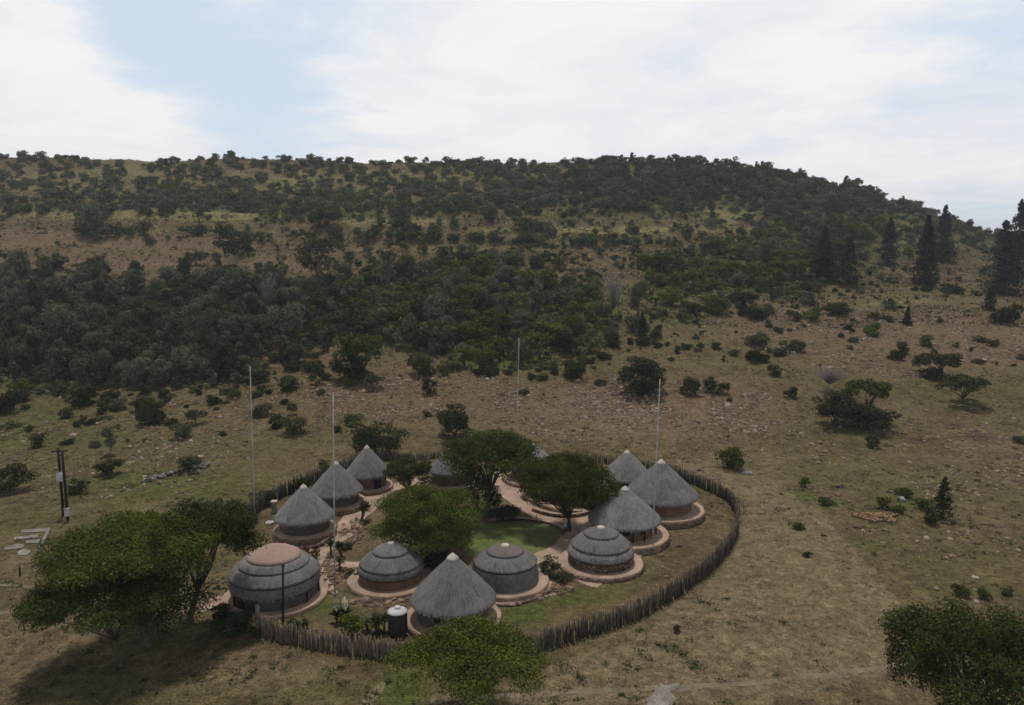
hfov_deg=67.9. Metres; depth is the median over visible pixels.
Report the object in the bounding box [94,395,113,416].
round tree
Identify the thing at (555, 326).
thicket tree
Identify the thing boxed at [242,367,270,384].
slope shrub
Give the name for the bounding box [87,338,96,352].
thicket tree
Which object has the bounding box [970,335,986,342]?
slope shrub
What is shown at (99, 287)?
thicket tree
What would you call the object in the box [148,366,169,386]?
thicket tree
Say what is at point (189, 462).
shrub
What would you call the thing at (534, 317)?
thicket tree
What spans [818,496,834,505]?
shrub
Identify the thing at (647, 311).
slope shrub
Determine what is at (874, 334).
slope shrub
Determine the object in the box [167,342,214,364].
thicket tree
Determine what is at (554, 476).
acacia tree
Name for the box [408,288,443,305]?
thicket tree
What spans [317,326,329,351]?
thicket tree
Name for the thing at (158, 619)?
understorey tree
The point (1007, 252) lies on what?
cypress tree
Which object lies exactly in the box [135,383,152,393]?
slope shrub
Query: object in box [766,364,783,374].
shrub
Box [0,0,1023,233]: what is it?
sky
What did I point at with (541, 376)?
slope shrub
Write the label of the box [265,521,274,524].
boulder
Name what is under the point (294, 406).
shrub
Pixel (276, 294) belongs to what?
thicket tree
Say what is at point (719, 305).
dense bush
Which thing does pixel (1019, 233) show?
cypress tree
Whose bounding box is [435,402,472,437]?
dense bush
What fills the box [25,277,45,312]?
thicket tree
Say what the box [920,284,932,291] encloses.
slope shrub
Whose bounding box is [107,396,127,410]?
slope shrub
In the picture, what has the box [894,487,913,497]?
shrub
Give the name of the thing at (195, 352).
thicket tree
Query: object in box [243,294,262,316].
thicket tree
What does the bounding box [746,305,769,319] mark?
slope shrub
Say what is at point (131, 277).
thicket tree
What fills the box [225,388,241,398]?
slope shrub
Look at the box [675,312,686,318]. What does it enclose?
slope shrub
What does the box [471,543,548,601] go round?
beehive hut
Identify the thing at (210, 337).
thicket tree
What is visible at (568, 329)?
thicket tree
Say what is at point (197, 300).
thicket tree
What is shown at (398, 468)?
acacia tree
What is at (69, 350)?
thicket tree
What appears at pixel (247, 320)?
thicket tree
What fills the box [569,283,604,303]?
thicket tree
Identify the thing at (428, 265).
thicket tree
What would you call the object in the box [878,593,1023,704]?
acacia tree
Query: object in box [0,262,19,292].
thicket tree
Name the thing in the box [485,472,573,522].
path
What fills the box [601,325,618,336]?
slope shrub
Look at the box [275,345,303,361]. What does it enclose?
slope shrub
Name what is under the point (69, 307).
thicket tree
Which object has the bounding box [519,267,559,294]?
thicket tree
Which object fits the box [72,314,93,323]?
thicket tree
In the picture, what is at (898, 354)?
slope shrub
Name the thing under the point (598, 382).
slope shrub
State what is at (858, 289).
slope shrub
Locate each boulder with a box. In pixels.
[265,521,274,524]
[742,471,752,474]
[897,496,905,501]
[939,518,950,523]
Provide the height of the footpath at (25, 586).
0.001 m
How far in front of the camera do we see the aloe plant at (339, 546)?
67.75 m
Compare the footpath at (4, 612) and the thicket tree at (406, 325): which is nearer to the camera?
the footpath at (4, 612)
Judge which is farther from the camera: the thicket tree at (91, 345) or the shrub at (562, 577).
the thicket tree at (91, 345)
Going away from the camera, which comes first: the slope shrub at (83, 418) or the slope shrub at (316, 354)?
the slope shrub at (83, 418)
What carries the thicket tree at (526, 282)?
on the ground at (758, 637)
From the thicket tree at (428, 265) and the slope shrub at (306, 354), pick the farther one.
the thicket tree at (428, 265)
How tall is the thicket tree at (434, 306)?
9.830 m
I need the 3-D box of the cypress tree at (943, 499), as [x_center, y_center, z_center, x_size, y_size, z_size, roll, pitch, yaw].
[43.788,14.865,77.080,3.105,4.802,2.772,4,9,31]
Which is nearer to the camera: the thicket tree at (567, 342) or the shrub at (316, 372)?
the shrub at (316, 372)
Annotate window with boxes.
[432,617,441,623]
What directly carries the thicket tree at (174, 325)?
on the ground at (758, 637)
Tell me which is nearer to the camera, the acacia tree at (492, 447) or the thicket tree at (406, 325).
the acacia tree at (492, 447)
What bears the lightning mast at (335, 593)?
on the ground at (758, 637)
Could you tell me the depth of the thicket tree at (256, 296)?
174.10 m
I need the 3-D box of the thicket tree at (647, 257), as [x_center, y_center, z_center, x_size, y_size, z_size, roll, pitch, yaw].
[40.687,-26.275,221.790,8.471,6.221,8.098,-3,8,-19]
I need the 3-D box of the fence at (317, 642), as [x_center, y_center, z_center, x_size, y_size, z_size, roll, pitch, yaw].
[-8.036,19.257,51.837,20.399,2.416,2.831,1,8,5]
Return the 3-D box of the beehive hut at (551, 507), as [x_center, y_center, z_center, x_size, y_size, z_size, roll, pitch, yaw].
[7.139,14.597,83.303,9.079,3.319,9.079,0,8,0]
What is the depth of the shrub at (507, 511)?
76.44 m
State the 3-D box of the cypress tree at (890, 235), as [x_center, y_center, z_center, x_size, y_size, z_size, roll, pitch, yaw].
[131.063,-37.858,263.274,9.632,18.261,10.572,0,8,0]
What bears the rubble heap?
on the ground at (758, 637)
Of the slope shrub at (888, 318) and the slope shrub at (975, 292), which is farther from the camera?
the slope shrub at (975, 292)
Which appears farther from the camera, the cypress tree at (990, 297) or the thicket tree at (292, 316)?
the cypress tree at (990, 297)
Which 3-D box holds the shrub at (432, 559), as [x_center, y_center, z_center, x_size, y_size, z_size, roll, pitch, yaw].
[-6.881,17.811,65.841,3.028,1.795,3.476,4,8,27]
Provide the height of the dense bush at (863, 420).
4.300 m
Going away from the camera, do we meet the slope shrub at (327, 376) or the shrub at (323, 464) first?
the shrub at (323, 464)
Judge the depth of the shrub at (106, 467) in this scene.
92.19 m
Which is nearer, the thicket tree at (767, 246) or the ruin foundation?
the ruin foundation
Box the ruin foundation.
[4,527,50,555]
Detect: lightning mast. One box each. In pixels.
[250,369,255,517]
[331,395,338,595]
[516,346,518,431]
[652,381,659,544]
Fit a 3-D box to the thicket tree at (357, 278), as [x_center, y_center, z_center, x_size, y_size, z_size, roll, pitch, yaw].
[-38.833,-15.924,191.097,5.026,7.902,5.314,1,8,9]
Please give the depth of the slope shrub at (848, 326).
168.50 m
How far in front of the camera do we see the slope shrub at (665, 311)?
179.70 m
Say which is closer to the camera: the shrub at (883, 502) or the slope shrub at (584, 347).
the shrub at (883, 502)
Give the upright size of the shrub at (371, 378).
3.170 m
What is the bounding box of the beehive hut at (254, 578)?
[222,543,327,620]
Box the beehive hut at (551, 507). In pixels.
[537,479,609,513]
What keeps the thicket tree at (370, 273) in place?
on the ground at (758, 637)
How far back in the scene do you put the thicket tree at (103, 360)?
132.65 m
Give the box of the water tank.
[388,605,407,638]
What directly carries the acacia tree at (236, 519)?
on the ground at (758, 637)
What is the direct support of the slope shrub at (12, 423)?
on the ground at (758, 637)
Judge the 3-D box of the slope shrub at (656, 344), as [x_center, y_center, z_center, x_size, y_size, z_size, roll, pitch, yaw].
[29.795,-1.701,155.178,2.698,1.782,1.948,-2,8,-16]
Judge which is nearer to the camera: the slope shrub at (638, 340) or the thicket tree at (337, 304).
the slope shrub at (638, 340)
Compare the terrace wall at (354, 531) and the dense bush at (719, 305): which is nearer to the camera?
the terrace wall at (354, 531)
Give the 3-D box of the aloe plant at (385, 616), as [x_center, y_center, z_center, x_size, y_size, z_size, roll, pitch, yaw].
[-9.434,19.393,54.300,2.083,1.594,1.324,-5,9,-36]
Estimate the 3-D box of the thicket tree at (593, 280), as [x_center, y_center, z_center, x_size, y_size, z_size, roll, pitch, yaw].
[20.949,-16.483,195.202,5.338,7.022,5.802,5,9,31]
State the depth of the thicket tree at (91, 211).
260.69 m
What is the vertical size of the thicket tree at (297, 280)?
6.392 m
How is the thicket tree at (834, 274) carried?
on the ground at (758, 637)
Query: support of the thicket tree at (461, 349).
on the ground at (758, 637)
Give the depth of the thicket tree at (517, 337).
153.75 m
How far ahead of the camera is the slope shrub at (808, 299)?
191.11 m
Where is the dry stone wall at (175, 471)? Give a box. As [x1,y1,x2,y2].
[141,462,210,482]
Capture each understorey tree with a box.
[67,571,231,640]
[452,463,499,512]
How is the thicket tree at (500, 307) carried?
on the ground at (758, 637)
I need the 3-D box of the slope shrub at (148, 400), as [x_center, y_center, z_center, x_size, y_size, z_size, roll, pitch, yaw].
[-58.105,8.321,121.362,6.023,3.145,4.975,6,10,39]
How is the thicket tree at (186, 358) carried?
on the ground at (758, 637)
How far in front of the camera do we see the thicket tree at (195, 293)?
174.01 m
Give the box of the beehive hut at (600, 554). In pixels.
[557,525,644,583]
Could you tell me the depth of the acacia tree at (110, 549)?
49.83 m
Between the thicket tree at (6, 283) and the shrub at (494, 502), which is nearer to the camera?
the shrub at (494, 502)
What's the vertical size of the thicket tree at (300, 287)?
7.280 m
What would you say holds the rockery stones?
on the ground at (758, 637)
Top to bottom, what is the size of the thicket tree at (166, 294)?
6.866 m
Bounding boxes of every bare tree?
[255,275,278,311]
[596,263,630,313]
[810,366,855,392]
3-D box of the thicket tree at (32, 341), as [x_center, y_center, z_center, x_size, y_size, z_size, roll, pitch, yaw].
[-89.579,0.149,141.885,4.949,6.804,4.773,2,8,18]
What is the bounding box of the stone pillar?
[270,500,277,512]
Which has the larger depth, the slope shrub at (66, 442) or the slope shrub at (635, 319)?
the slope shrub at (635, 319)
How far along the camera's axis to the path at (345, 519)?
77.43 m
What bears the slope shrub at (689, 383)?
on the ground at (758, 637)
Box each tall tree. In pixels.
[208,233,255,264]
[293,234,340,277]
[295,206,342,227]
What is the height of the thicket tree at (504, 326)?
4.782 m
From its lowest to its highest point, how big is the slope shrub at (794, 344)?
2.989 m
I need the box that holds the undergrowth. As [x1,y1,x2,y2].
[0,157,1020,391]
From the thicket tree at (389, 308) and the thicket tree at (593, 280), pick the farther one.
the thicket tree at (593, 280)
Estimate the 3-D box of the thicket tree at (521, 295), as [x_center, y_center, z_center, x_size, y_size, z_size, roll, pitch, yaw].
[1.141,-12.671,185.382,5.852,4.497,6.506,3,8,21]
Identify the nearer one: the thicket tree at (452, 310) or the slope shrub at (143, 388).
the slope shrub at (143, 388)
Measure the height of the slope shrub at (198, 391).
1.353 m
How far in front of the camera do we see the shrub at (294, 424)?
109.95 m
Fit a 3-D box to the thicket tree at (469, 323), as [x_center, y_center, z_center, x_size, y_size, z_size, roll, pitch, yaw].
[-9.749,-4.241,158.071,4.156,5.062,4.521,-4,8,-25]
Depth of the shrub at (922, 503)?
80.48 m
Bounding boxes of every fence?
[246,450,385,513]
[255,605,543,661]
[385,450,654,469]
[542,458,739,650]
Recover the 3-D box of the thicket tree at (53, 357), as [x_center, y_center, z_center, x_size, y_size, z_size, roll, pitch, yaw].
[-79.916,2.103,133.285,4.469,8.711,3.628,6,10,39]
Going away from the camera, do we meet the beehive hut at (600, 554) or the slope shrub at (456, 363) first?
the beehive hut at (600, 554)
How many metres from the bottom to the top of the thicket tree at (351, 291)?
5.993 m
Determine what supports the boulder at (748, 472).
on the ground at (758, 637)
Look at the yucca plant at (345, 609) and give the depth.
55.82 m
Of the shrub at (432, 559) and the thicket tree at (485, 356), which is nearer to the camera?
the shrub at (432, 559)
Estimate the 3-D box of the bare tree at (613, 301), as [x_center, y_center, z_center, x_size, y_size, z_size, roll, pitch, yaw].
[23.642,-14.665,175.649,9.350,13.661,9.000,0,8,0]
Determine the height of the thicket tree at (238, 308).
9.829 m
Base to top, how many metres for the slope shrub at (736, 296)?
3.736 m
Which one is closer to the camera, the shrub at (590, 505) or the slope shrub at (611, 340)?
the shrub at (590, 505)
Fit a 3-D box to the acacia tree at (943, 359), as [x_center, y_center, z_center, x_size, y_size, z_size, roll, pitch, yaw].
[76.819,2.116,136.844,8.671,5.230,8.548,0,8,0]
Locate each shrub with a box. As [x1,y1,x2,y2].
[0,390,19,413]
[0,460,40,493]
[5,420,22,428]
[8,378,37,390]
[12,388,32,402]
[20,404,31,409]
[23,424,34,431]
[26,432,48,446]
[33,387,45,393]
[44,380,70,392]
[57,408,73,418]
[59,438,74,445]
[64,384,100,406]
[67,477,90,494]
[73,421,81,426]
[76,415,87,421]
[84,417,96,425]
[87,440,102,448]
[92,458,124,474]
[95,408,104,414]
[99,390,118,400]
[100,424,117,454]
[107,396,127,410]
[112,424,120,428]
[127,395,166,412]
[134,402,167,424]
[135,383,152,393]
[157,389,166,397]
[163,396,171,401]
[163,417,178,424]
[168,422,191,437]
[176,455,201,471]
[182,409,208,423]
[194,389,202,394]
[206,394,222,404]
[210,602,234,623]
[211,613,247,637]
[219,388,228,394]
[219,431,227,435]
[224,264,237,269]
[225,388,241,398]
[225,609,254,623]
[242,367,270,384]
[244,625,261,637]
[248,488,274,505]
[249,390,263,397]
[249,402,272,418]
[256,384,266,390]
[268,413,283,428]
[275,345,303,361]
[276,415,307,434]
[277,377,299,391]
[279,398,288,403]
[282,356,300,371]
[284,617,300,633]
[286,402,297,411]
[291,477,305,489]
[298,546,309,551]
[298,618,309,627]
[300,358,324,369]
[302,351,312,357]
[308,367,324,382]
[311,549,319,557]
[312,352,319,357]
[315,389,324,393]
[317,458,330,474]
[320,372,331,379]
[334,426,341,432]
[337,613,364,635]
[343,376,358,386]
[343,413,364,427]
[343,542,352,548]
[345,567,357,576]
[364,372,379,384]
[407,353,436,375]
[418,548,450,568]
[421,379,438,394]
[422,410,431,416]
[436,364,449,375]
[443,358,463,369]
[473,366,485,375]
[482,485,503,509]
[483,369,495,376]
[488,504,521,520]
[492,367,499,374]
[502,368,513,373]
[518,389,529,393]
[527,372,536,378]
[536,374,548,380]
[538,554,561,576]
[548,365,558,373]
[554,572,574,582]
[561,359,586,379]
[573,335,606,355]
[584,503,596,509]
[585,357,595,363]
[594,379,607,385]
[595,351,612,358]
[600,332,621,347]
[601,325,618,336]
[624,313,650,330]
[627,338,633,344]
[635,336,650,345]
[644,309,651,313]
[649,328,661,337]
[650,314,658,318]
[651,340,662,346]
[659,309,668,315]
[673,624,680,631]
[674,345,680,352]
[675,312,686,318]
[678,302,703,316]
[679,312,689,322]
[679,375,702,394]
[681,343,691,349]
[696,342,704,347]
[702,376,718,391]
[710,342,720,348]
[715,382,731,393]
[728,349,738,355]
[730,291,745,302]
[743,291,758,298]
[744,332,770,345]
[745,349,770,361]
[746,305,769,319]
[760,303,775,310]
[765,322,772,327]
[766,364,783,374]
[771,348,787,355]
[774,327,783,332]
[779,340,787,345]
[783,386,797,397]
[785,339,807,351]
[791,522,805,530]
[792,312,802,321]
[799,290,817,305]
[799,477,810,485]
[802,551,812,557]
[803,306,820,321]
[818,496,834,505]
[823,302,851,315]
[842,324,852,329]
[846,337,859,341]
[855,285,865,293]
[863,321,880,335]
[864,433,882,446]
[865,312,885,318]
[870,331,879,336]
[875,496,892,509]
[881,300,897,309]
[883,315,893,321]
[885,276,899,282]
[886,349,907,359]
[888,504,906,513]
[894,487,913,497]
[896,341,909,351]
[913,497,931,508]
[918,335,933,346]
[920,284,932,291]
[923,505,938,523]
[927,272,940,279]
[939,282,966,293]
[942,290,952,294]
[950,583,972,597]
[955,276,963,281]
[969,358,985,363]
[970,290,982,295]
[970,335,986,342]
[976,586,992,598]
[984,339,999,345]
[987,302,1023,323]
[1000,586,1013,595]
[1011,436,1023,443]
[1016,353,1023,359]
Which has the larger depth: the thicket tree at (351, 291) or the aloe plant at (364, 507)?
the thicket tree at (351, 291)
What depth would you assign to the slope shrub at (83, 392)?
123.43 m
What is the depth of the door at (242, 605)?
57.15 m
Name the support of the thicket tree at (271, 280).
on the ground at (758, 637)
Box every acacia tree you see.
[0,563,191,666]
[28,501,228,647]
[152,496,270,623]
[328,332,384,378]
[357,483,490,557]
[380,613,554,704]
[382,453,436,499]
[437,423,541,516]
[512,447,627,531]
[840,378,892,405]
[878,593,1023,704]
[911,348,962,378]
[935,373,991,404]
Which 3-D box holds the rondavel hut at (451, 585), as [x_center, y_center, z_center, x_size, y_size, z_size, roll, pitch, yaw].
[-4.363,17.244,55.899,7.270,5.268,7.280,0,8,0]
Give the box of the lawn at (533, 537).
[464,521,562,555]
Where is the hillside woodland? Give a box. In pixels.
[0,150,1023,441]
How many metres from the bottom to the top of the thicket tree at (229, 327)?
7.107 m
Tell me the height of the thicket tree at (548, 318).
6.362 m
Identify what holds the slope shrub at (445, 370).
on the ground at (758, 637)
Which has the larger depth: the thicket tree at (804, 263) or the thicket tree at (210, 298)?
the thicket tree at (804, 263)
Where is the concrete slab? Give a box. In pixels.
[646,682,680,704]
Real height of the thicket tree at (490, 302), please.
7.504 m
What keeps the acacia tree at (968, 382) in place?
on the ground at (758, 637)
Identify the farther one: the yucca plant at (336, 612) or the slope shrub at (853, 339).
the slope shrub at (853, 339)
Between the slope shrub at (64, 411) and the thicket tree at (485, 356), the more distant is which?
the thicket tree at (485, 356)
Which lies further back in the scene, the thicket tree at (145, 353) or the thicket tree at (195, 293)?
the thicket tree at (195, 293)
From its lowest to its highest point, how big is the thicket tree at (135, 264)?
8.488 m
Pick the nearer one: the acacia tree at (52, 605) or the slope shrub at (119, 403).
the acacia tree at (52, 605)
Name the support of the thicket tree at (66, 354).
on the ground at (758, 637)
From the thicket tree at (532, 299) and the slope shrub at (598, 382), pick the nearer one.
the slope shrub at (598, 382)
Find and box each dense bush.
[328,353,368,379]
[346,421,412,455]
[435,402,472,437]
[616,356,667,395]
[656,285,683,305]
[700,295,731,315]
[714,446,744,468]
[811,389,861,424]
[842,401,902,431]
[916,367,946,381]
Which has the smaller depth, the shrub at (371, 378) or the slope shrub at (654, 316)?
the shrub at (371, 378)
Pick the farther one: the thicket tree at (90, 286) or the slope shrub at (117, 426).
the thicket tree at (90, 286)
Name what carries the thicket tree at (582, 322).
on the ground at (758, 637)
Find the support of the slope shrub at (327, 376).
on the ground at (758, 637)
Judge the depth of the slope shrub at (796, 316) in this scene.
174.97 m
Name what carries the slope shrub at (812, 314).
on the ground at (758, 637)
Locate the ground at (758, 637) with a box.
[0,157,1023,704]
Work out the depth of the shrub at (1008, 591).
60.32 m
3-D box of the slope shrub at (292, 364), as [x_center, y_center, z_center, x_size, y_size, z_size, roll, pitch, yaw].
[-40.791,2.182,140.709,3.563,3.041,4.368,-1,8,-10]
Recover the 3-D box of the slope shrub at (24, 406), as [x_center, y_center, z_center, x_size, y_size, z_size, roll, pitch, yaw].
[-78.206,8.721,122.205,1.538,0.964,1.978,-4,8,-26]
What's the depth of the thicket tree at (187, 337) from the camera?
147.50 m
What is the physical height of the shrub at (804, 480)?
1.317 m
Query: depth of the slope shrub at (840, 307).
180.50 m
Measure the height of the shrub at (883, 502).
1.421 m
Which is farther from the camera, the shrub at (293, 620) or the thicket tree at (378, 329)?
the thicket tree at (378, 329)
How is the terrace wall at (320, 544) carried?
on the ground at (758, 637)
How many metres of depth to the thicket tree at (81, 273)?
198.93 m
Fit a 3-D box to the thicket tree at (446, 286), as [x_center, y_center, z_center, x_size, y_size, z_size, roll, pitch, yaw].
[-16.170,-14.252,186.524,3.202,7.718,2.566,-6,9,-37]
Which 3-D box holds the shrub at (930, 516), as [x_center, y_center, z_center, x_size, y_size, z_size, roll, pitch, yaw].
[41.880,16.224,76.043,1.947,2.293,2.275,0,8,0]
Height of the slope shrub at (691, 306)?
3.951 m
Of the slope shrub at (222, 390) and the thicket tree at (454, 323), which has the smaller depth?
the slope shrub at (222, 390)
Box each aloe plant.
[324,539,333,555]
[332,540,344,556]
[335,557,344,569]
[356,500,371,520]
[360,616,370,630]
[367,611,385,634]
[368,611,387,633]
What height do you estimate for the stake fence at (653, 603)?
1.846 m
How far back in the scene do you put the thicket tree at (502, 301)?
171.76 m
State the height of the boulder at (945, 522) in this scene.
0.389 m
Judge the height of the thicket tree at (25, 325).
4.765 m
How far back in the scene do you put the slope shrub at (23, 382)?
130.05 m
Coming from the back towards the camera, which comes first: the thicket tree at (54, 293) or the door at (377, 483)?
the thicket tree at (54, 293)
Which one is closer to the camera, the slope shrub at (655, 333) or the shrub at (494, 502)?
the shrub at (494, 502)
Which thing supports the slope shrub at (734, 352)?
on the ground at (758, 637)
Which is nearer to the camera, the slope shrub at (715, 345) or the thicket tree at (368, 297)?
the slope shrub at (715, 345)
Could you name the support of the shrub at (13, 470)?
on the ground at (758, 637)
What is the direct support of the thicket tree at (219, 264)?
on the ground at (758, 637)
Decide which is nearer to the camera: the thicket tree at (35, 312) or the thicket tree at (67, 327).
the thicket tree at (67, 327)
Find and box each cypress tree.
[634,311,650,339]
[737,293,746,315]
[805,226,837,281]
[835,236,865,285]
[877,217,903,266]
[902,306,912,325]
[907,215,944,286]
[925,476,959,520]
[930,204,962,264]
[977,240,1023,296]
[978,220,1023,281]
[981,287,997,310]
[993,199,1023,275]
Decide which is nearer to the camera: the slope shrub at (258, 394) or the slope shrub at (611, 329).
the slope shrub at (258, 394)
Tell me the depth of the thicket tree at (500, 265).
203.76 m
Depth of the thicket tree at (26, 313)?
159.22 m
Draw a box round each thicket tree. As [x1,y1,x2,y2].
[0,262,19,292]
[0,270,17,305]
[0,287,29,315]
[0,293,12,307]
[0,337,28,364]
[4,249,32,278]
[5,343,31,379]
[15,306,32,324]
[17,305,40,321]
[17,323,35,329]
[19,343,35,373]
[24,326,34,347]
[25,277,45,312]
[26,336,42,365]
[29,305,81,348]
[35,260,55,287]
[36,276,71,309]
[39,302,89,321]
[43,339,68,381]
[60,347,73,363]
[60,350,74,376]
[69,322,94,345]
[69,351,105,384]
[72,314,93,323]
[73,264,93,282]
[74,203,104,227]
[74,256,104,281]
[78,214,104,223]
[79,280,106,298]
[84,330,114,351]
[86,280,105,304]
[86,302,108,325]
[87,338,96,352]
[90,349,120,385]
[95,338,114,373]
[95,348,114,375]
[101,293,122,311]
[102,329,113,341]
[110,343,134,360]
[117,272,145,295]
[118,357,146,385]
[124,267,145,290]
[127,259,142,282]
[132,356,165,381]
[136,349,160,366]
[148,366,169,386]
[149,265,183,286]
[149,343,166,368]
[154,309,185,360]
[157,287,184,300]
[159,290,180,306]
[160,282,190,293]
[162,345,200,378]
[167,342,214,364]
[176,251,191,283]
[178,331,205,345]
[182,302,203,320]
[185,345,198,375]
[186,288,222,310]
[187,297,204,311]
[189,265,224,292]
[190,357,214,378]
[202,294,218,310]
[205,327,219,356]
[206,285,222,295]
[210,343,244,379]
[211,302,234,332]
[214,280,235,300]
[215,260,224,281]
[217,267,252,298]
[217,313,242,338]
[218,331,230,349]
[223,271,239,299]
[232,297,250,333]
[234,314,253,335]
[235,266,253,285]
[235,325,261,362]
[236,355,261,379]
[241,275,266,296]
[243,292,260,308]
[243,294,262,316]
[245,314,266,329]
[256,277,274,299]
[257,281,275,299]
[259,262,287,281]
[259,292,275,304]
[264,312,279,340]
[266,301,307,338]
[272,268,284,291]
[272,287,286,302]
[273,290,288,324]
[276,285,311,309]
[287,282,307,298]
[289,277,310,289]
[299,281,309,296]
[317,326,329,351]
[319,299,345,312]
[336,261,353,281]
[339,287,358,307]
[346,274,364,291]
[350,297,368,304]
[354,317,377,333]
[358,265,383,285]
[363,269,382,285]
[365,294,379,300]
[367,306,391,325]
[368,302,395,321]
[372,326,397,338]
[394,253,418,277]
[395,265,411,280]
[397,300,410,318]
[402,313,419,348]
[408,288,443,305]
[408,319,453,349]
[409,301,427,324]
[414,259,437,277]
[421,293,449,319]
[426,314,452,332]
[426,326,444,355]
[432,256,453,269]
[442,279,451,298]
[443,299,474,320]
[444,321,464,343]
[447,285,464,298]
[451,285,480,300]
[453,266,469,284]
[453,345,470,363]
[454,243,474,262]
[454,320,471,340]
[455,322,485,340]
[462,254,493,277]
[466,345,495,366]
[471,287,490,314]
[480,297,498,319]
[481,278,501,290]
[482,307,508,336]
[487,276,502,294]
[488,295,513,313]
[489,305,509,322]
[491,265,521,287]
[492,264,508,283]
[493,317,515,333]
[493,337,513,357]
[506,308,533,330]
[507,292,527,303]
[508,338,534,364]
[511,335,527,342]
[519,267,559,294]
[520,277,543,289]
[524,332,554,359]
[526,282,544,314]
[528,274,543,295]
[529,312,545,321]
[529,319,568,341]
[532,314,553,333]
[541,286,575,313]
[552,327,572,344]
[554,330,577,352]
[557,315,577,330]
[566,300,595,318]
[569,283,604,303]
[569,314,589,335]
[586,275,605,296]
[589,300,602,321]
[598,303,616,323]
[635,252,664,267]
[654,251,673,273]
[705,258,733,272]
[727,260,742,271]
[736,243,749,259]
[755,236,783,259]
[783,258,810,273]
[816,262,842,280]
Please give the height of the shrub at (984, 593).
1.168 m
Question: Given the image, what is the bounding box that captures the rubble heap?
[851,512,899,521]
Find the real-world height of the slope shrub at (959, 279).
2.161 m
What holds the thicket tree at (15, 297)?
on the ground at (758, 637)
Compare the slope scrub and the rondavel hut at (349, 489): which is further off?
the slope scrub
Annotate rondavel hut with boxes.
[272,484,336,546]
[310,461,366,515]
[347,445,393,495]
[407,553,501,640]
[424,448,475,491]
[502,443,549,488]
[579,486,669,555]
[603,450,646,493]
[627,459,704,529]
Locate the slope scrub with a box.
[0,157,1023,327]
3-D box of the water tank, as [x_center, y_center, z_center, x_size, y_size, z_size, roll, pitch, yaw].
[-8.137,19.056,54.108,1.391,2.090,1.391,-2,8,-17]
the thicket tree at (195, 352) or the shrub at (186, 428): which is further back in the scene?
the thicket tree at (195, 352)
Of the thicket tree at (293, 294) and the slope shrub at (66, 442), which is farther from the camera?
the thicket tree at (293, 294)
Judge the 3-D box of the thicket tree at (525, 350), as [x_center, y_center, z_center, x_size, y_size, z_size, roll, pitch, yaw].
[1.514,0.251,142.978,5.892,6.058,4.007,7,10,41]
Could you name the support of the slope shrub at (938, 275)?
on the ground at (758, 637)
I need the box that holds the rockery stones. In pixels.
[294,484,709,607]
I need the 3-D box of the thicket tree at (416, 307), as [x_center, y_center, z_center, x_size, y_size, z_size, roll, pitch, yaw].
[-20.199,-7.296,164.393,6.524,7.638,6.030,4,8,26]
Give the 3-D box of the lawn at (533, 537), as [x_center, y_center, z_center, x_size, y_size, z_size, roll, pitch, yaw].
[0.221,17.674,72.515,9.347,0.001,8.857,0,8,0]
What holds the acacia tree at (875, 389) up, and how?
on the ground at (758, 637)
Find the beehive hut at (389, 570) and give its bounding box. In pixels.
[347,541,431,600]
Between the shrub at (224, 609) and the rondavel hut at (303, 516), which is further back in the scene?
the rondavel hut at (303, 516)
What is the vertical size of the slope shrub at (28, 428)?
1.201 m
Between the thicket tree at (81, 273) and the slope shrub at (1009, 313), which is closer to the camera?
the slope shrub at (1009, 313)
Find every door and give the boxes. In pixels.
[236,599,247,610]
[373,478,381,489]
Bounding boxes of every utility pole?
[51,448,67,515]
[61,451,69,520]
[281,564,284,624]
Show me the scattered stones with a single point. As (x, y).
(620, 405)
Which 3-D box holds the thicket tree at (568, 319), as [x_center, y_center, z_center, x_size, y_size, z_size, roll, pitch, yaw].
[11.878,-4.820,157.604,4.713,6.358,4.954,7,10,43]
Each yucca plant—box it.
[329,598,343,623]
[339,596,352,617]
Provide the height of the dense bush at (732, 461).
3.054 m
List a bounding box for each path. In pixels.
[168,595,221,613]
[308,478,421,590]
[315,554,359,567]
[469,514,588,567]
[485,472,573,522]
[494,579,560,603]
[541,558,601,587]
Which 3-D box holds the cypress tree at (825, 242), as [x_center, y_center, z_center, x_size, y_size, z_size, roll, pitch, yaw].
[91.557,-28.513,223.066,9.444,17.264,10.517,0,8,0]
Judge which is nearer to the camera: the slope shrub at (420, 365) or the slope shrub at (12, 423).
the slope shrub at (12, 423)
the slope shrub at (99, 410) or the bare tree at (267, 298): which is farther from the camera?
the bare tree at (267, 298)
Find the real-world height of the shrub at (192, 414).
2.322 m
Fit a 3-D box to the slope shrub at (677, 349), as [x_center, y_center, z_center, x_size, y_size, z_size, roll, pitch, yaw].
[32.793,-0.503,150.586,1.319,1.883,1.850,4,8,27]
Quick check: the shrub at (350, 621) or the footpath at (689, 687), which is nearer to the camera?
the footpath at (689, 687)
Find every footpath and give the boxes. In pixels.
[0,584,43,588]
[0,610,11,614]
[358,681,384,704]
[430,656,948,703]
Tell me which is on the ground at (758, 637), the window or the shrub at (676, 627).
the shrub at (676, 627)
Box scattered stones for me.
[0,259,1023,603]
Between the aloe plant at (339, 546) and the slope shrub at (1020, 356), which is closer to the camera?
the aloe plant at (339, 546)
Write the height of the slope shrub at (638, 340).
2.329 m
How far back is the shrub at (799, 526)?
74.68 m
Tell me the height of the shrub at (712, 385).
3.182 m
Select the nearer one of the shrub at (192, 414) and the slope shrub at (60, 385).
the shrub at (192, 414)
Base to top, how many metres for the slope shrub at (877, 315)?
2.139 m
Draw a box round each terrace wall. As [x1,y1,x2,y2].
[273,537,329,548]
[342,517,357,549]
[488,516,566,530]
[495,580,558,606]
[531,505,597,517]

